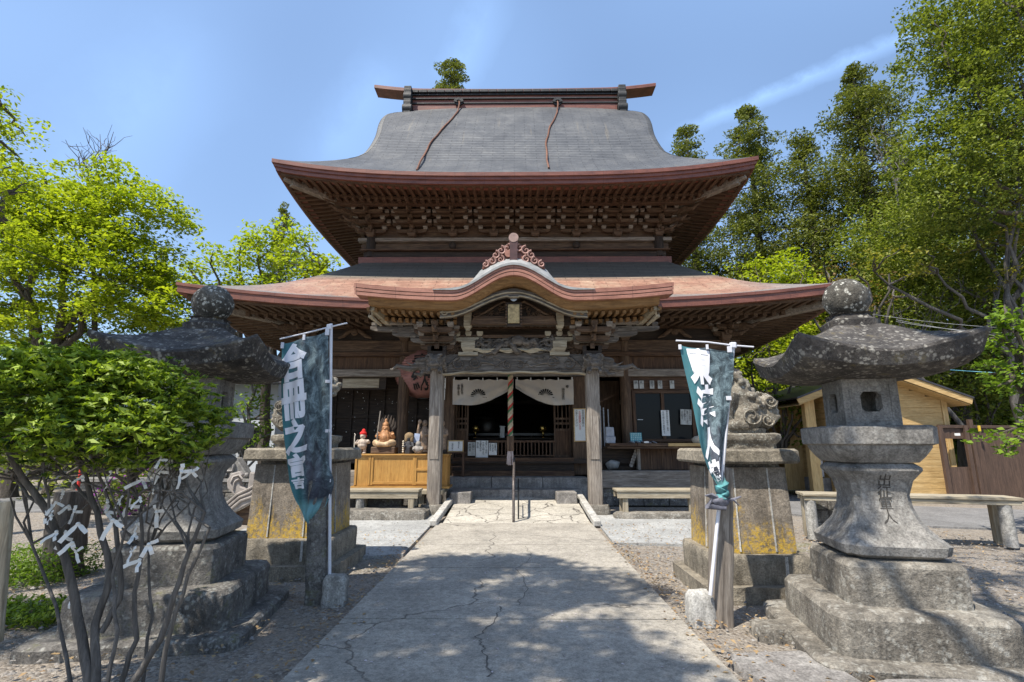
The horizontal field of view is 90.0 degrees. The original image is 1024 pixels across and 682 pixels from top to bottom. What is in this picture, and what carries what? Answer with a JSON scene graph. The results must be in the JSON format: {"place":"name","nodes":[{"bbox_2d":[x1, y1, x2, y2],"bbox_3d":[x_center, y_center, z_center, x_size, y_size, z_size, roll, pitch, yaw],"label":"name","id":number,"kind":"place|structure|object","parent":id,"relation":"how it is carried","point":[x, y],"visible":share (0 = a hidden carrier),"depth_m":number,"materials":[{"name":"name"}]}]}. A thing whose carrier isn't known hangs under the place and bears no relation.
{"place":"outdoors","nodes":[
{"label":"outdoors","id":0,"kind":"place"},
{"bbox_2d":[0,496,53,512],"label":"side path","id":1,"kind":"structure","parent":0,"point":[20,508],"depth_m":13.47,"materials":[{"name":"grey concrete"}]},
{"bbox_2d":[232,383,280,466],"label":"maple tree","id":2,"kind":"object","parent":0,"point":[249,406],"visible":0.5,"depth_m":15.34,"materials":[{"name":"green plant"}]},
{"bbox_2d":[443,421,448,453],"bbox_3d":[-1.823,2.429,13.038,0.434,0.860,0.313,0,-11,1],"label":"carved statue","id":3,"kind":"object","parent":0,"point":[445,433],"visible":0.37,"depth_m":12.95,"materials":[{"name":"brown wood"}]},
{"bbox_2d":[473,417,499,432],"bbox_3d":[-0.897,2.957,17.979,0.940,0.560,0.940,0,-11,1],"label":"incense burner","id":4,"kind":"object","parent":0,"point":[488,424],"visible":0.86,"depth_m":17.63,"materials":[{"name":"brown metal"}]},
{"bbox_2d":[280,619,739,681],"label":"path","id":5,"kind":"structure","parent":0,"point":[450,655],"depth_m":3.91,"materials":[{"name":"concrete"}]},
{"bbox_2d":[474,606,501,675],"bbox_3d":[-0.209,2.457,4.277,0.214,0.001,1.550,0,-11,1],"label":"path crack","id":6,"kind":"object","parent":5,"relation":"on","point":[484,645],"visible":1,"depth_m":4.08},
{"bbox_2d":[0,471,1023,681],"bbox_3d":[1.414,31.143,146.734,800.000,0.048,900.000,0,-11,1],"label":"ground","id":7,"kind":"structure","parent":0,"point":[268,638],"depth_m":5.22,"materials":[{"name":"gravel"}]},
{"bbox_2d":[0,500,14,641],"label":"wooden plank","id":8,"kind":"object","parent":7,"relation":"on","point":[6,521],"visible":0.84,"depth_m":4.26,"materials":[{"name":"wood"}]},
{"bbox_2d":[0,85,54,232],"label":"maple tree","id":9,"kind":"object","parent":7,"relation":"on","point":[5,192],"visible":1,"depth_m":10.63,"materials":[{"name":"green plant"}]},
{"bbox_2d":[5,592,66,629],"bbox_3d":[-4.695,2.567,4.884,1.136,0.168,0.769,0,-11,1],"label":"ground cover","id":10,"kind":"object","parent":7,"relation":"on","point":[15,608],"visible":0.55,"depth_m":4.78,"materials":[{"name":"green plant"}]},
{"bbox_2d":[8,538,111,587],"bbox_3d":[-5.876,2.728,6.341,1.176,0.418,1.072,0,-11,1],"label":"ground cover","id":11,"kind":"object","parent":7,"relation":"on","point":[27,566],"visible":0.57,"depth_m":6.15,"materials":[{"name":"green plant"}]},
{"bbox_2d":[34,490,91,582],"bbox_3d":[-5.659,2.454,6.504,0.475,1.065,0.515,0,-11,1],"label":"tree stump","id":12,"kind":"object","parent":7,"relation":"on","point":[73,498],"visible":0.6,"depth_m":6.42,"materials":[{"name":"plant"}]},
{"bbox_2d":[0,445,153,498],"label":"broadleaf tree","id":13,"kind":"object","parent":7,"relation":"on","point":[51,484],"visible":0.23,"depth_m":15.25,"materials":[{"name":"green plant"}]},
{"bbox_2d":[2,318,187,487],"bbox_3d":[-15.757,2.179,18.948,10.708,6.692,5.361,0,-11,1],"label":"broadleaf tree","id":14,"kind":"object","parent":7,"relation":"on","point":[71,467],"visible":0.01,"depth_m":19.20,"materials":[{"name":"green plant"}]},
{"bbox_2d":[65,126,129,476],"bbox_3d":[-15.379,-1.671,17.830,3.982,13.541,1.994,0,-11,1],"label":"bare tree","id":15,"kind":"object","parent":7,"relation":"on","point":[93,323],"visible":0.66,"depth_m":18.57,"materials":[{"name":"grey plant"}]},
{"bbox_2d":[0,149,210,497],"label":"maple tree","id":16,"kind":"object","parent":7,"relation":"on","point":[43,239],"visible":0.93,"depth_m":16.65,"materials":[{"name":"green plant"}]},
{"bbox_2d":[0,331,242,681],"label":"clipped shrub","id":17,"kind":"object","parent":7,"relation":"on","point":[75,390],"visible":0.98,"depth_m":3.21,"materials":[{"name":"green plant"}]},
{"bbox_2d":[57,522,87,542],"bbox_3d":[-2.660,1.157,3.103,0.148,0.103,0.027,-10,-16,-28],"label":"paper strip","id":18,"kind":"object","parent":17,"relation":"attached to","point":[82,528],"visible":1,"depth_m":3.11,"materials":[{"name":"paper"}]},
{"bbox_2d":[99,518,123,540],"bbox_3d":[-2.465,1.150,3.144,0.149,0.104,0.027,-26,-7,-8],"label":"paper strip","id":19,"kind":"object","parent":17,"relation":"attached to","point":[117,523],"visible":1,"depth_m":3.15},
{"bbox_2d":[123,558,141,572],"bbox_3d":[-2.351,1.388,3.181,0.139,0.097,0.025,13,-20,26],"label":"paper strip","id":20,"kind":"object","parent":17,"relation":"attached to","point":[138,561],"visible":0.99,"depth_m":3.18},
{"bbox_2d":[139,539,158,557],"bbox_3d":[-2.199,1.261,3.118,0.067,0.123,0.020,35,-21,-29],"label":"paper strip","id":21,"kind":"object","parent":17,"relation":"attached to","point":[148,547],"visible":1,"depth_m":3.11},
{"bbox_2d":[153,505,166,527],"bbox_3d":[-2.299,1.141,3.344,0.088,0.156,0.025,3,4,-20],"label":"paper strip","id":22,"kind":"object","parent":17,"relation":"attached to","point":[156,520],"visible":0.99,"depth_m":3.34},
{"bbox_2d":[176,463,191,488],"bbox_3d":[-2.056,0.847,3.204,0.026,0.158,0.089,5,-17,25],"label":"paper strip","id":23,"kind":"object","parent":17,"relation":"attached to","point":[182,467],"visible":1,"depth_m":3.19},
{"bbox_2d":[94,477,148,518],"bbox_3d":[-8.698,3.498,11.402,1.048,0.933,1.050,0,-11,1],"label":"azalea bush","id":24,"kind":"object","parent":7,"relation":"on","point":[114,485],"visible":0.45,"depth_m":11.29,"materials":[{"name":"green plant"}]},
{"bbox_2d":[9,285,289,664],"bbox_3d":[-3.149,1.032,5.103,1.692,3.297,1.694,2,-11,-8],"label":"stone lantern","id":25,"kind":"object","parent":7,"relation":"on","point":[232,598],"visible":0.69,"depth_m":4.61,"materials":[{"name":"stone"}]},
{"bbox_2d":[69,457,250,513],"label":"tile wall","id":26,"kind":"structure","parent":7,"relation":"on","point":[240,464],"depth_m":12.04,"materials":[{"name":"stone"}]},
{"bbox_2d":[124,381,282,476],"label":"pale building","id":27,"kind":"structure","parent":7,"relation":"on","point":[275,389],"depth_m":26.02,"materials":[{"name":"stone"}]},
{"bbox_2d":[159,214,343,463],"bbox_3d":[-11.452,0.224,22.745,8.078,12.065,4.342,0,-11,1],"label":"maple tree","id":28,"kind":"object","parent":7,"relation":"on","point":[316,266],"visible":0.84,"depth_m":22.89,"materials":[{"name":"green plant"}]},
{"bbox_2d":[255,201,300,353],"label":"cedar tree","id":29,"kind":"object","parent":7,"relation":"on","point":[282,210],"visible":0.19,"depth_m":40.37,"materials":[{"name":"green plant"}]},
{"bbox_2d":[243,447,365,581],"bbox_3d":[-2.871,2.287,7.035,1.449,1.613,1.450,0,-11,1],"label":"lion pedestal","id":30,"kind":"object","parent":7,"relation":"on","point":[276,531],"visible":0.57,"depth_m":6.57,"materials":[{"name":"stone"}]},
{"bbox_2d":[271,376,342,447],"bbox_3d":[-2.896,1.004,7.275,0.959,1.015,0.619,0,-11,1],"label":"guardian lion","id":31,"kind":"object","parent":30,"relation":"on","point":[277,440],"visible":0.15,"depth_m":7.12},
{"bbox_2d":[304,480,327,605],"bbox_3d":[-2.075,2.152,5.477,0.216,1.304,0.218,-1,-11,-7],"label":"support post","id":32,"kind":"object","parent":7,"relation":"on","point":[316,567],"visible":0.62,"depth_m":5.37,"materials":[{"name":"stone"}]},
{"bbox_2d":[320,573,348,607],"bbox_3d":[-1.829,2.577,5.300,0.251,0.304,0.187,0,-11,1],"label":"anchor block","id":33,"kind":"object","parent":7,"relation":"on","point":[335,586],"depth_m":5.23,"materials":[{"name":"concrete"}]},
{"bbox_2d":[280,322,346,573],"bbox_3d":[-2.272,1.117,5.596,0.762,2.724,0.132,0,-11,1],"label":"banner","id":34,"kind":"object","parent":33,"relation":"on","point":[306,391],"visible":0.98,"depth_m":5.66,"materials":[{"name":"fabric"}]},
{"bbox_2d":[241,515,433,559],"bbox_3d":[-3.346,3.588,9.512,3.520,0.112,4.600,0,-11,1],"label":"apron","id":35,"kind":"object","parent":7,"relation":"on","point":[371,527],"visible":0.18,"depth_m":9.14,"materials":[{"name":"concrete"}]},
{"bbox_2d":[227,471,254,524],"bbox_3d":[-4.977,2.885,9.398,0.771,0.972,0.331,0,-11,1],"label":"roof ornament","id":36,"kind":"object","parent":35,"relation":"on","point":[239,499],"visible":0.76,"depth_m":9.30,"materials":[{"name":"stone"}]},
{"bbox_2d":[350,488,422,507],"bbox_3d":[-3.127,3.649,11.563,2.120,0.600,0.542,0,-11,1],"label":"bench","id":37,"kind":"object","parent":35,"relation":"on","point":[361,496],"visible":0.66,"depth_m":11.36,"materials":[{"name":"concrete"}]},
{"bbox_2d":[350,506,429,519],"bbox_3d":[-2.855,3.824,11.220,2.007,0.304,0.776,0,-11,1],"label":"edging stone","id":38,"kind":"object","parent":35,"relation":"on","point":[392,513],"visible":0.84,"depth_m":10.88,"materials":[{"name":"stone"}]},
{"bbox_2d":[350,499,403,506],"bbox_3d":[-3.181,3.846,12.034,1.214,0.518,0.476,0,-11,1],"label":"edging stone","id":39,"kind":"object","parent":7,"relation":"on","point":[384,502],"visible":0.12,"depth_m":11.83,"materials":[{"name":"stone"}]},
{"bbox_2d":[350,486,447,506],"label":"deck","id":40,"kind":"structure","parent":7,"relation":"on","point":[422,497],"depth_m":12.02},
{"bbox_2d":[350,454,451,488],"bbox_3d":[-2.704,3.222,12.736,2.382,0.810,0.650,0,-11,1],"label":"cabinet","id":41,"kind":"object","parent":40,"relation":"on","point":[390,471],"visible":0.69,"depth_m":12.48,"materials":[{"name":"brown wood"}]},
{"bbox_2d":[354,429,369,453],"bbox_3d":[-3.741,2.511,12.833,0.397,0.621,0.239,0,-11,1],"label":"carved statue","id":42,"kind":"object","parent":41,"relation":"on","point":[362,442],"visible":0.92,"depth_m":12.76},
{"bbox_2d":[371,411,397,453],"bbox_3d":[-3.206,2.307,12.940,0.601,1.061,0.481,0,-11,1],"label":"carved statue","id":43,"kind":"object","parent":41,"relation":"on","point":[384,442],"visible":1,"depth_m":12.84,"materials":[{"name":"brown wood"}]},
{"bbox_2d":[402,432,414,453],"bbox_3d":[-2.580,2.552,12.812,0.326,0.530,0.282,0,-11,1],"label":"carved statue","id":44,"kind":"object","parent":41,"relation":"on","point":[408,445],"visible":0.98,"depth_m":12.73,"materials":[{"name":"wood"}]},
{"bbox_2d":[413,419,428,453],"bbox_3d":[-2.270,2.430,13.042,0.434,0.860,0.313,0,-11,1],"label":"carved statue","id":45,"kind":"object","parent":41,"relation":"on","point":[421,435],"visible":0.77,"depth_m":12.94,"materials":[{"name":"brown wood"}]},
{"bbox_2d":[429,495,452,525],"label":"ramp curb","id":46,"kind":"structure","parent":7,"relation":"on","point":[437,517],"depth_m":10.89,"materials":[{"name":"stone"}]},
{"bbox_2d":[432,57,469,88],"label":"cedar tree","id":47,"kind":"object","parent":7,"relation":"on","point":[451,77],"visible":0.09,"depth_m":38.25,"materials":[{"name":"green plant"}]},
{"bbox_2d":[176,83,831,516],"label":"temple hall","id":48,"kind":"structure","parent":7,"relation":"on","point":[516,233],"depth_m":15.59,"materials":[{"name":"brown wood"}]},
{"bbox_2d":[0,240,178,296],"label":"overhead wire","id":49,"kind":"object","parent":48,"relation":"attached to","point":[84,271],"visible":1,"depth_m":10.95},
{"bbox_2d":[395,350,429,399],"bbox_3d":[-2.704,0.979,15.891,1.864,1.660,1.870,0,-11,1],"label":"paper lantern","id":50,"kind":"object","parent":48,"relation":"hanging from","point":[419,387],"visible":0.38,"depth_m":15.15,"materials":[{"name":"red paper"}]},
{"bbox_2d":[447,452,465,476],"bbox_3d":[-1.535,3.384,14.074,0.520,0.660,0.240,0,-11,1],"label":"side table","id":51,"kind":"object","parent":48,"relation":"on","point":[463,464],"visible":0.71,"depth_m":14.02,"materials":[{"name":"brown wood"}]},
{"bbox_2d":[447,440,463,451],"bbox_3d":[-1.556,2.902,14.124,0.441,0.319,0.030,0,-11,1],"label":"notice","id":52,"kind":"object","parent":51,"relation":"on","point":[455,445],"visible":1,"depth_m":14.12,"materials":[{"name":"white paper"}]},
{"bbox_2d":[455,405,468,456],"bbox_3d":[-1.476,2.420,15.145,0.380,1.980,0.060,0,-11,1],"label":"door","id":53,"kind":"structure","parent":48,"relation":"in","point":[460,434],"depth_m":15.09,"materials":[{"name":"brown wood"}]},
{"bbox_2d":[452,377,507,404],"bbox_3d":[-0.844,1.461,14.931,1.770,0.824,0.104,0,-11,1],"label":"entrance drape","id":54,"kind":"object","parent":48,"relation":"hanging from","point":[471,392],"visible":0.95,"depth_m":14.94,"materials":[{"name":"white fabric"}]},
{"bbox_2d":[476,441,487,456],"bbox_3d":[-0.859,3.099,14.643,0.349,0.492,0.017,0,-11,1],"label":"notice","id":55,"kind":"object","parent":48,"relation":"attached to","point":[481,448],"visible":1,"depth_m":14.64,"materials":[{"name":"white paper"}]},
{"bbox_2d":[506,374,513,464],"bbox_3d":[-0.043,1.978,13.577,0.205,2.571,0.180,0,-11,1],"label":"bell rope","id":56,"kind":"object","parent":48,"relation":"hanging from","point":[510,443],"visible":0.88,"depth_m":13.48,"materials":[{"name":"multicoloured fabric"}]},
{"bbox_2d":[468,433,553,454],"bbox_3d":[0.071,3.614,17.838,3.800,0.780,0.800,0,-11,1],"label":"altar table","id":57,"kind":"object","parent":48,"relation":"on","point":[497,435],"visible":0.3,"depth_m":17.52,"materials":[{"name":"black paint"}]},
{"bbox_2d":[515,377,573,404],"bbox_3d":[0.946,1.458,14.914,1.690,0.824,0.104,0,-11,1],"label":"entrance drape","id":58,"kind":"object","parent":48,"relation":"hanging from","point":[555,392],"visible":1,"depth_m":14.92,"materials":[{"name":"white fabric"}]},
{"bbox_2d":[553,405,571,456],"bbox_3d":[1.484,2.415,15.117,0.500,1.980,0.060,0,-11,1],"label":"door","id":59,"kind":"structure","parent":48,"relation":"in","point":[562,437],"depth_m":15.03,"materials":[{"name":"brown wood"}]},
{"bbox_2d":[573,408,585,441],"bbox_3d":[1.957,2.417,14.749,0.359,0.947,0.030,0,-11,1],"label":"poster","id":60,"kind":"object","parent":48,"relation":"attached to","point":[579,415],"visible":1,"depth_m":14.74,"materials":[{"name":"white paper"}]},
{"bbox_2d":[604,427,615,442],"bbox_3d":[2.722,2.617,14.236,0.276,0.452,0.224,0,-11,1],"label":"paper bundle","id":61,"kind":"object","parent":48,"relation":"on","point":[609,437],"visible":0.99,"depth_m":14.18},
{"bbox_2d":[606,460,619,469],"bbox_3d":[2.820,3.450,14.264,0.354,0.279,0.330,4,-12,-19],"label":"plastic bag","id":62,"kind":"object","parent":48,"relation":"on","point":[612,464],"visible":1,"depth_m":14.16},
{"bbox_2d":[630,433,641,442],"bbox_3d":[3.444,2.682,14.212,0.320,0.269,0.085,0,-11,1],"label":"card rack","id":63,"kind":"object","parent":48,"relation":"on","point":[634,437],"visible":0.92,"depth_m":14.21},
{"bbox_2d":[631,390,697,441],"bbox_3d":[4.904,2.433,15.030,2.740,1.950,0.360,0,-11,1],"label":"office window","id":64,"kind":"structure","parent":48,"relation":"in","point":[647,405],"depth_m":14.99,"materials":[{"name":"black glass"}]},
{"bbox_2d":[661,410,669,435],"bbox_3d":[4.455,2.376,14.849,0.234,0.734,0.017,0,-11,1],"label":"notice","id":65,"kind":"object","parent":48,"relation":"attached to","point":[665,421],"visible":1,"depth_m":14.85,"materials":[{"name":"white paper"}]},
{"bbox_2d":[680,409,691,424],"bbox_3d":[5.056,2.208,14.877,0.318,0.438,0.017,3,-11,1],"label":"notice","id":66,"kind":"object","parent":48,"relation":"attached to","point":[685,416],"visible":1,"depth_m":14.87,"materials":[{"name":"grey paper"}]},
{"bbox_2d":[4,522,1023,680],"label":"pebbles","id":67,"kind":"object","parent":7,"relation":"on","point":[245,645],"visible":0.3,"depth_m":5.54,"materials":[{"name":"gravel"}]},
{"bbox_2d":[2,522,1023,681],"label":"fallen leaves","id":68,"kind":"object","parent":67,"relation":"on","point":[312,660],"visible":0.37,"depth_m":4.82,"materials":[{"name":"plant"}]},
{"bbox_2d":[443,498,589,522],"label":"ramp","id":69,"kind":"structure","parent":7,"relation":"on","point":[499,510],"depth_m":11.30,"materials":[{"name":"stone"}]},
{"bbox_2d":[512,457,518,521],"bbox_3d":[0.089,3.355,11.820,0.144,1.278,2.656,0,-11,1],"label":"handrail","id":70,"kind":"object","parent":69,"relation":"on","point":[513,496],"visible":0.91,"depth_m":10.55,"materials":[{"name":"grey metal"}]},
{"bbox_2d":[577,493,600,526],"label":"ramp curb","id":71,"kind":"structure","parent":7,"relation":"on","point":[595,520],"depth_m":10.97,"materials":[{"name":"stone"}]},
{"bbox_2d":[597,515,690,546],"bbox_3d":[3.489,3.674,9.939,3.620,0.112,3.600,0,-11,1],"label":"apron","id":72,"kind":"object","parent":7,"relation":"on","point":[670,530],"visible":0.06,"depth_m":9.57,"materials":[{"name":"concrete"}]},
{"bbox_2d":[612,488,690,511],"bbox_3d":[3.874,3.656,11.596,3.080,0.600,0.542,0,-11,1],"label":"bench","id":73,"kind":"object","parent":72,"relation":"on","point":[623,495],"visible":0.38,"depth_m":11.40,"materials":[{"name":"wood"}]},
{"bbox_2d":[613,511,690,518],"bbox_3d":[3.281,3.879,11.302,2.093,0.228,0.581,0,-11,1],"label":"edging stone","id":74,"kind":"object","parent":72,"relation":"on","point":[653,515],"visible":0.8,"depth_m":11.06,"materials":[{"name":"stone"}]},
{"bbox_2d":[685,588,716,628],"bbox_3d":[1.734,2.462,4.724,0.258,0.301,0.183,0,-11,1],"label":"anchor block","id":75,"kind":"object","parent":7,"relation":"on","point":[699,604],"depth_m":4.65,"materials":[{"name":"stone"}]},
{"bbox_2d":[669,124,737,279],"bbox_3d":[11.986,-3.446,31.988,6.281,22.759,6.594,0,-11,1],"label":"cedar tree","id":76,"kind":"object","parent":7,"relation":"on","point":[687,132],"visible":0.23,"depth_m":32.85,"materials":[{"name":"green plant"}]},
{"bbox_2d":[708,467,733,628],"bbox_3d":[1.979,1.943,4.857,0.189,1.472,0.190,7,-12,-7],"label":"support post","id":77,"kind":"object","parent":7,"relation":"on","point":[722,595],"visible":0.66,"depth_m":4.76,"materials":[{"name":"wood"}]},
{"bbox_2d":[676,340,753,595],"bbox_3d":[2.011,1.138,4.827,0.763,2.361,0.132,0,-11,1],"label":"banner","id":78,"kind":"object","parent":77,"relation":"attached to","point":[709,373],"visible":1,"depth_m":4.94,"materials":[{"name":"fabric"}]},
{"bbox_2d":[672,448,811,605],"bbox_3d":[2.681,2.091,6.063,1.309,1.612,1.311,0,-11,1],"label":"lion pedestal","id":79,"kind":"object","parent":7,"relation":"on","point":[768,557],"visible":0.75,"depth_m":5.67,"materials":[{"name":"stone"}]},
{"bbox_2d":[698,371,780,448],"bbox_3d":[2.785,0.816,6.340,0.959,1.015,0.619,0,-11,1],"label":"guardian lion","id":80,"kind":"object","parent":79,"relation":"on","point":[754,416],"visible":0.65,"depth_m":6.10},
{"bbox_2d":[703,245,833,394],"bbox_3d":[12.017,0.776,23.175,6.884,11.069,4.486,0,-11,1],"label":"maple tree","id":81,"kind":"object","parent":7,"relation":"on","point":[809,329],"visible":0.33,"depth_m":23.46,"materials":[{"name":"green plant"}]},
{"bbox_2d":[690,103,848,391],"bbox_3d":[14.690,-3.738,30.212,9.316,22.631,9.048,0,-11,1],"label":"cedar tree","id":82,"kind":"object","parent":7,"relation":"on","point":[762,179],"visible":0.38,"depth_m":30.16,"materials":[{"name":"green plant"}]},
{"bbox_2d":[749,618,809,644],"bbox_3d":[2.324,2.508,4.414,0.481,0.137,0.323,0,-11,1],"label":"loose stone","id":83,"kind":"object","parent":7,"relation":"on","point":[774,630],"visible":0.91,"depth_m":4.32,"materials":[{"name":"stone"}]},
{"bbox_2d":[728,650,860,681],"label":"paving slab","id":84,"kind":"structure","parent":7,"relation":"on","point":[801,665],"depth_m":3.64,"materials":[{"name":"stone"}]},
{"bbox_2d":[769,126,868,352],"bbox_3d":[16.668,-2.764,27.889,6.142,19.808,6.317,0,-11,1],"label":"cedar tree","id":85,"kind":"object","parent":7,"relation":"on","point":[805,147],"visible":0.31,"depth_m":28.49,"materials":[{"name":"green plant"}]},
{"bbox_2d":[807,255,936,330],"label":"broadleaf tree","id":86,"kind":"object","parent":7,"relation":"on","point":[829,280],"visible":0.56,"depth_m":18.07,"materials":[{"name":"green plant"}]},
{"bbox_2d":[734,280,1014,466],"bbox_3d":[26.806,0.864,31.708,37.442,14.168,21.589,0,-11,1],"label":"wood","id":87,"kind":"object","parent":7,"relation":"on","point":[952,421],"visible":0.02,"depth_m":21.18,"materials":[{"name":"green plant"}]},
{"bbox_2d":[864,116,910,324],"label":"tree","id":88,"kind":"object","parent":7,"relation":"on","point":[882,166],"visible":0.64,"depth_m":22.76,"materials":[{"name":"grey plant"}]},
{"bbox_2d":[753,279,1023,681],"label":"stone lantern","id":89,"kind":"object","parent":7,"relation":"on","point":[882,592],"visible":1,"depth_m":4.12,"materials":[{"name":"stone"}]},
{"bbox_2d":[781,60,1022,368],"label":"cedar tree","id":90,"kind":"object","parent":7,"relation":"on","point":[863,99],"visible":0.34,"depth_m":26.52,"materials":[{"name":"green plant"}]},
{"bbox_2d":[795,491,1023,547],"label":"bench","id":91,"kind":"object","parent":7,"relation":"on","point":[1002,522],"visible":0.74,"depth_m":8.37,"materials":[{"name":"concrete"}]},
{"bbox_2d":[821,182,1023,466],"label":"broadleaf tree","id":92,"kind":"object","parent":7,"relation":"on","point":[971,273],"visible":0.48,"depth_m":19.05,"materials":[{"name":"green plant"}]},
{"bbox_2d":[822,153,1022,396],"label":"cedar tree","id":93,"kind":"object","parent":7,"relation":"on","point":[942,223],"visible":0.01,"depth_m":30.21,"materials":[{"name":"green plant"}]},
{"bbox_2d":[877,273,988,424],"bbox_3d":[13.891,1.259,17.355,5.025,7.698,1.677,2,-12,-11],"label":"bare tree","id":94,"kind":"object","parent":7,"relation":"on","point":[954,417],"visible":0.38,"depth_m":17.69,"materials":[{"name":"grey plant"}]},
{"bbox_2d":[877,679,997,681],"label":"paving slab","id":95,"kind":"structure","parent":7,"relation":"on","point":[926,680],"depth_m":3.44,"materials":[{"name":"stone"}]},
{"bbox_2d":[854,149,1023,424],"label":"broadleaf tree","id":96,"kind":"object","parent":7,"relation":"on","point":[1009,301],"visible":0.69,"depth_m":16.54,"materials":[{"name":"green plant"}]},
{"bbox_2d":[870,0,1023,238],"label":"broadleaf tree","id":97,"kind":"object","parent":7,"relation":"on","point":[986,36],"visible":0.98,"depth_m":16.32,"materials":[{"name":"green plant"}]},
{"bbox_2d":[931,365,1015,446],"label":"broadleaf tree","id":98,"kind":"object","parent":7,"relation":"on","point":[976,418],"visible":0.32,"depth_m":18.28,"materials":[{"name":"green plant"}]},
{"bbox_2d":[936,419,1023,497],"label":"board fence","id":99,"kind":"object","parent":7,"relation":"on","point":[986,471],"visible":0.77,"depth_m":14.78,"materials":[{"name":"brown wood"}]},
{"bbox_2d":[937,118,1023,359],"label":"cedar tree","id":100,"kind":"object","parent":7,"relation":"on","point":[961,242],"visible":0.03,"depth_m":28.25,"materials":[{"name":"green plant"}]},
{"bbox_2d":[960,292,1023,457],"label":"broadleaf tree","id":101,"kind":"object","parent":7,"relation":"on","point":[1015,376],"visible":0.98,"depth_m":9.61,"materials":[{"name":"green plant"}]},
{"bbox_2d":[343,568,680,619],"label":"path","id":102,"kind":"structure","parent":0,"point":[464,595],"depth_m":5.41,"materials":[{"name":"concrete"}]},
{"bbox_2d":[313,547,694,681],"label":"fallen petals","id":103,"kind":"object","parent":102,"relation":"on","point":[517,624],"visible":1,"depth_m":4.48,"materials":[{"name":"plant"}]},
{"bbox_2d":[0,0,1023,358],"label":"sky","id":104,"kind":"structure","parent":0,"point":[205,94],"materials":[{"name":"blue"}]},
{"bbox_2d":[394,544,632,567],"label":"path","id":105,"kind":"structure","parent":0,"point":[554,556],"depth_m":7.28,"materials":[{"name":"concrete"}]},
{"bbox_2d":[418,523,610,544],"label":"path","id":106,"kind":"structure","parent":0,"point":[523,533],"depth_m":9.05,"materials":[{"name":"concrete"}]},
{"bbox_2d":[789,494,1023,531],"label":"road","id":107,"kind":"structure","parent":0,"point":[954,518],"depth_m":11.42,"materials":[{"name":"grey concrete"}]},
{"bbox_2d":[742,347,817,448],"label":"broadleaf tree","id":108,"kind":"object","parent":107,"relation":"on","point":[783,442],"visible":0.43,"depth_m":16.59,"materials":[{"name":"green plant"}]},
{"bbox_2d":[768,378,973,493],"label":"wooden shed","id":109,"kind":"structure","parent":107,"relation":"on","point":[924,402],"depth_m":15.29,"materials":[{"name":"brown wood"}]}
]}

